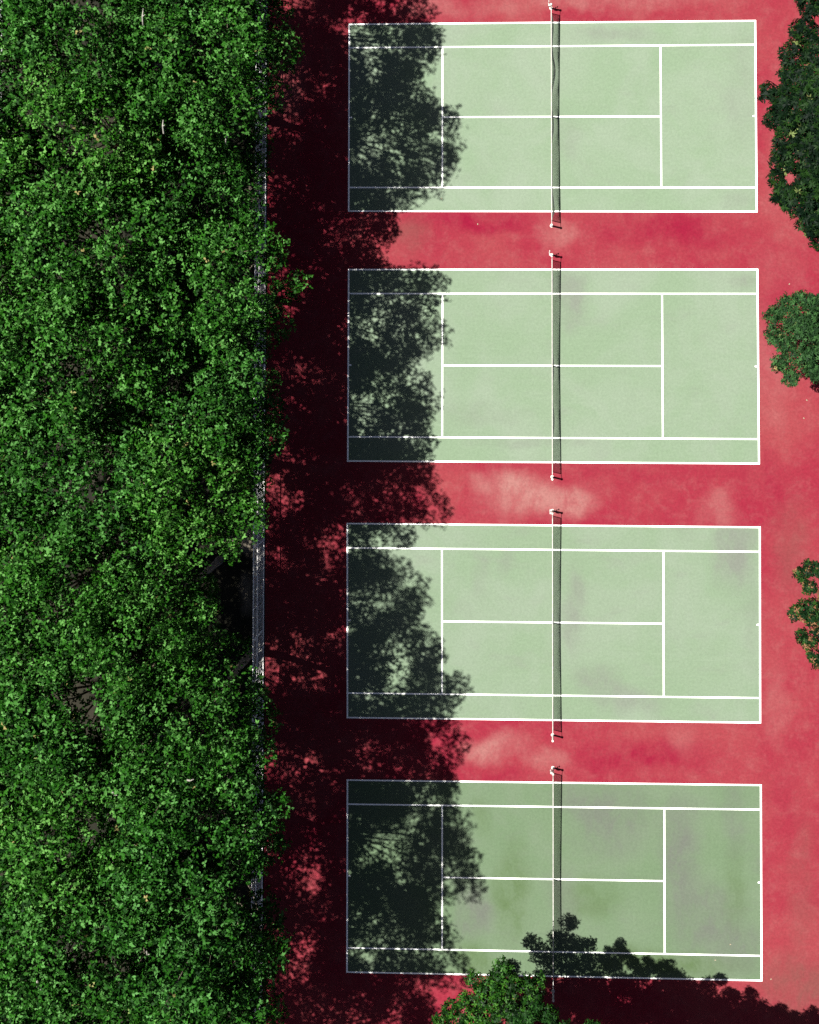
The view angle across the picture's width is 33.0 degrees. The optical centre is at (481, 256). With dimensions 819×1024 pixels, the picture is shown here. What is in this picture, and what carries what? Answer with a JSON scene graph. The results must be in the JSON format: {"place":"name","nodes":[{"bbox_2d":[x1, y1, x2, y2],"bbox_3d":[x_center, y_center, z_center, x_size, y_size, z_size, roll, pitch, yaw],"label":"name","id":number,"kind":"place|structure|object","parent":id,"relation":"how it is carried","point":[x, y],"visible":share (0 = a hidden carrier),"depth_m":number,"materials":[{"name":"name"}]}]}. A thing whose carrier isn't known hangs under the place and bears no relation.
{"place":"outdoors","nodes":[
{"label":"outdoors","id":0,"kind":"place"},
{"bbox_2d":[0,0,267,1023],"bbox_3d":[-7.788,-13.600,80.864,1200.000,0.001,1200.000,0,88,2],"label":"ground","id":1,"kind":"structure","parent":0,"point":[236,582],"depth_m":80.18,"materials":[{"name":"soil"}]},
{"bbox_2d":[0,649,60,815],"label":"canopy tree","id":2,"kind":"object","parent":1,"relation":"on","point":[4,788],"visible":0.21,"depth_m":65.67,"materials":[{"name":"green plant"}]},
{"bbox_2d":[0,868,65,1023],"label":"canopy tree","id":3,"kind":"object","parent":1,"relation":"on","point":[7,981],"visible":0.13,"depth_m":65.38,"materials":[{"name":"green plant"}]},
{"bbox_2d":[0,68,67,214],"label":"canopy tree","id":4,"kind":"object","parent":1,"relation":"on","point":[10,104],"visible":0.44,"depth_m":66.90,"materials":[{"name":"green plant"}]},
{"bbox_2d":[0,770,68,953],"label":"canopy tree","id":5,"kind":"object","parent":1,"relation":"on","point":[2,909],"visible":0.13,"depth_m":66.03,"materials":[{"name":"green plant"}]},
{"bbox_2d":[0,0,71,96],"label":"canopy tree","id":6,"kind":"object","parent":1,"relation":"on","point":[5,65],"visible":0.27,"depth_m":67.11,"materials":[{"name":"green plant"}]},
{"bbox_2d":[0,284,75,440],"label":"canopy tree","id":7,"kind":"object","parent":1,"relation":"on","point":[18,373],"visible":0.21,"depth_m":65.44,"materials":[{"name":"green plant"}]},
{"bbox_2d":[0,175,77,342],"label":"canopy tree","id":8,"kind":"object","parent":1,"relation":"on","point":[3,286],"visible":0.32,"depth_m":65.97,"materials":[{"name":"green plant"}]},
{"bbox_2d":[0,529,78,675],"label":"canopy tree","id":9,"kind":"object","parent":1,"relation":"on","point":[7,548],"visible":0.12,"depth_m":66.52,"materials":[{"name":"green plant"}]},
{"bbox_2d":[0,399,81,547],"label":"canopy tree","id":10,"kind":"object","parent":1,"relation":"on","point":[2,489],"visible":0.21,"depth_m":66.16,"materials":[{"name":"green plant"}]},
{"bbox_2d":[0,502,164,695],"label":"canopy tree","id":11,"kind":"object","parent":1,"relation":"on","point":[13,630],"visible":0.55,"depth_m":63.50,"materials":[{"name":"green plant"}]},
{"bbox_2d":[7,947,157,1023],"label":"canopy tree","id":12,"kind":"object","parent":1,"relation":"on","point":[111,1020],"visible":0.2,"depth_m":65.32,"materials":[{"name":"green plant"}]},
{"bbox_2d":[0,717,169,933],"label":"canopy tree","id":13,"kind":"object","parent":1,"relation":"on","point":[66,827],"visible":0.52,"depth_m":63.14,"materials":[{"name":"green plant"}]},
{"bbox_2d":[0,0,175,125],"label":"canopy tree","id":14,"kind":"object","parent":1,"relation":"on","point":[119,38],"visible":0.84,"depth_m":64.03,"materials":[{"name":"green plant"}]},
{"bbox_2d":[0,261,182,463],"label":"canopy tree","id":15,"kind":"object","parent":1,"relation":"on","point":[112,355],"visible":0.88,"depth_m":63.50,"materials":[{"name":"green plant"}]},
{"bbox_2d":[0,156,182,342],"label":"canopy tree","id":16,"kind":"object","parent":1,"relation":"on","point":[103,243],"visible":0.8,"depth_m":64.54,"materials":[{"name":"green plant"}]},
{"bbox_2d":[0,622,185,814],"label":"canopy tree","id":17,"kind":"object","parent":1,"relation":"on","point":[61,761],"visible":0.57,"depth_m":62.84,"materials":[{"name":"green plant"}]},
{"bbox_2d":[0,832,192,1023],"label":"canopy tree","id":18,"kind":"object","parent":1,"relation":"on","point":[37,943],"visible":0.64,"depth_m":62.75,"materials":[{"name":"green plant"}]},
{"bbox_2d":[0,51,193,226],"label":"canopy tree","id":19,"kind":"object","parent":1,"relation":"on","point":[39,104],"visible":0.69,"depth_m":65.09,"materials":[{"name":"green plant"}]},
{"bbox_2d":[0,378,194,571],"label":"canopy tree","id":20,"kind":"object","parent":1,"relation":"on","point":[19,470],"visible":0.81,"depth_m":64.21,"materials":[{"name":"green plant"}]},
{"bbox_2d":[45,541,232,708],"bbox_3d":[-15.470,17.662,69.517,7.952,21.552,7.201,-19,87,2],"label":"canopy tree","id":21,"kind":"object","parent":1,"relation":"on","point":[160,631],"visible":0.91,"depth_m":62.49,"materials":[{"name":"green plant"}]},
{"bbox_2d":[85,628,283,844],"bbox_3d":[-14.160,22.526,69.605,9.573,20.947,8.783,-30,87,1],"label":"canopy tree","id":22,"kind":"object","parent":1,"relation":"on","point":[231,752],"visible":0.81,"depth_m":63.05,"materials":[{"name":"green plant"}]},
{"bbox_2d":[85,726,293,928],"bbox_3d":[-13.166,27.308,69.746,9.850,20.269,8.167,-16,88,2],"label":"canopy tree","id":23,"kind":"object","parent":1,"relation":"on","point":[243,807],"visible":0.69,"depth_m":63.19,"materials":[{"name":"green plant"}]},
{"bbox_2d":[93,809,294,1023],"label":"canopy tree","id":24,"kind":"object","parent":1,"relation":"on","point":[216,943],"visible":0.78,"depth_m":61.72,"materials":[{"name":"green plant"}]},
{"bbox_2d":[116,411,274,572],"bbox_3d":[-13.865,11.409,70.869,8.226,19.091,7.350,-6,88,2],"label":"canopy tree","id":25,"kind":"object","parent":1,"relation":"on","point":[220,524],"visible":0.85,"depth_m":64.69,"materials":[{"name":"green plant"}]},
{"bbox_2d":[125,114,275,262],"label":"canopy tree","id":26,"kind":"object","parent":1,"relation":"on","point":[210,172],"visible":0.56,"depth_m":69.33,"materials":[{"name":"green plant"}]},
{"bbox_2d":[115,905,289,1023],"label":"canopy tree","id":27,"kind":"object","parent":1,"relation":"on","point":[273,1011],"visible":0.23,"depth_m":65.36,"materials":[{"name":"green plant"}]},
{"bbox_2d":[100,0,305,174],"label":"canopy tree","id":28,"kind":"object","parent":1,"relation":"on","point":[194,121],"visible":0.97,"depth_m":64.90,"materials":[{"name":"green plant"}]},
{"bbox_2d":[131,311,289,492],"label":"canopy tree","id":29,"kind":"object","parent":1,"relation":"on","point":[241,394],"visible":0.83,"depth_m":66.11,"materials":[{"name":"green plant"}]},
{"bbox_2d":[127,212,312,373],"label":"canopy tree","id":30,"kind":"object","parent":1,"relation":"on","point":[194,265],"visible":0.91,"depth_m":66.57,"materials":[{"name":"green plant"}]},
{"bbox_2d":[146,0,298,51],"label":"canopy tree","id":31,"kind":"object","parent":1,"relation":"on","point":[203,5],"visible":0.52,"depth_m":67.82,"materials":[{"name":"green plant"}]},
{"bbox_2d":[251,2,266,1022],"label":"chain link fence","id":32,"kind":"object","parent":1,"relation":"on","point":[257,572],"visible":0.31,"depth_m":78.54,"materials":[{"name":"metal"}]},
{"bbox_2d":[559,1019,601,1023],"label":"dark leaved tree","id":33,"kind":"object","parent":1,"relation":"on","point":[591,1021],"visible":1,"depth_m":69.42,"materials":[{"name":"green plant"}]},
{"bbox_2d":[464,954,559,1023],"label":"bright leaved tree","id":34,"kind":"object","parent":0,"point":[503,974],"visible":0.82,"depth_m":72.36,"materials":[{"name":"green plant"}]},
{"bbox_2d":[263,0,818,1023],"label":"court surround","id":35,"kind":"object","parent":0,"point":[323,492],"visible":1,"depth_m":79.49,"materials":[{"name":"red paint"}]},
{"bbox_2d":[430,989,482,1023],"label":"bright tree","id":36,"kind":"object","parent":35,"relation":"on","point":[455,1010],"visible":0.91,"depth_m":73.92,"materials":[{"name":"green plant"}]},
{"bbox_2d":[507,999,560,1023],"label":"dark leaved tree","id":37,"kind":"object","parent":35,"relation":"on","point":[530,1015],"visible":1,"depth_m":69.05,"materials":[{"name":"green plant"}]},
{"bbox_2d":[348,20,757,211],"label":"tennis court","id":38,"kind":"object","parent":35,"relation":"on","point":[654,116],"visible":0.86,"depth_m":80.19,"materials":[{"name":"green paint"}]},
{"bbox_2d":[548,0,554,227],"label":"tennis net","id":39,"kind":"object","parent":38,"relation":"on","point":[552,82],"visible":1,"depth_m":79.34,"materials":[{"name":"fabric"}]},
{"bbox_2d":[347,269,759,463],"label":"tennis court","id":40,"kind":"object","parent":35,"relation":"on","point":[656,366],"visible":0.91,"depth_m":79.72,"materials":[{"name":"green paint"}]},
{"bbox_2d":[549,250,553,480],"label":"tennis net","id":41,"kind":"object","parent":40,"relation":"on","point":[552,366],"visible":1,"depth_m":78.86,"materials":[{"name":"fabric"}]},
{"bbox_2d":[347,523,760,722],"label":"tennis court","id":42,"kind":"object","parent":35,"relation":"on","point":[651,623],"visible":0.86,"depth_m":79.25,"materials":[{"name":"green paint"}]},
{"bbox_2d":[549,509,553,741],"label":"tennis net","id":43,"kind":"object","parent":42,"relation":"on","point":[551,511],"visible":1,"depth_m":78.38,"materials":[{"name":"fabric"}]},
{"bbox_2d":[346,779,761,980],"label":"tennis court","id":44,"kind":"object","parent":35,"relation":"on","point":[657,880],"visible":0.96,"depth_m":78.78,"materials":[{"name":"green plastic"}]},
{"bbox_2d":[550,766,554,1001],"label":"tennis net","id":45,"kind":"object","parent":44,"relation":"on","point":[552,773],"visible":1,"depth_m":77.87,"materials":[{"name":"fabric"}]},
{"bbox_2d":[756,0,818,139],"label":"spiky leaved tree","id":46,"kind":"object","parent":35,"relation":"on","point":[797,83],"visible":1,"depth_m":71.75,"materials":[{"name":"green plant"}]},
{"bbox_2d":[761,107,818,251],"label":"spiky leaved tree","id":47,"kind":"object","parent":35,"relation":"on","point":[800,189],"visible":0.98,"depth_m":72.01,"materials":[{"name":"green plant"}]},
{"bbox_2d":[762,289,818,387],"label":"round crowned tree","id":48,"kind":"object","parent":35,"relation":"on","point":[803,323],"visible":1,"depth_m":73.23,"materials":[{"name":"green plant"}]},
{"bbox_2d":[786,558,818,670],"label":"sparse tree","id":49,"kind":"object","parent":35,"relation":"on","point":[804,638],"visible":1,"depth_m":73.35,"materials":[{"name":"green plant"}]}
]}

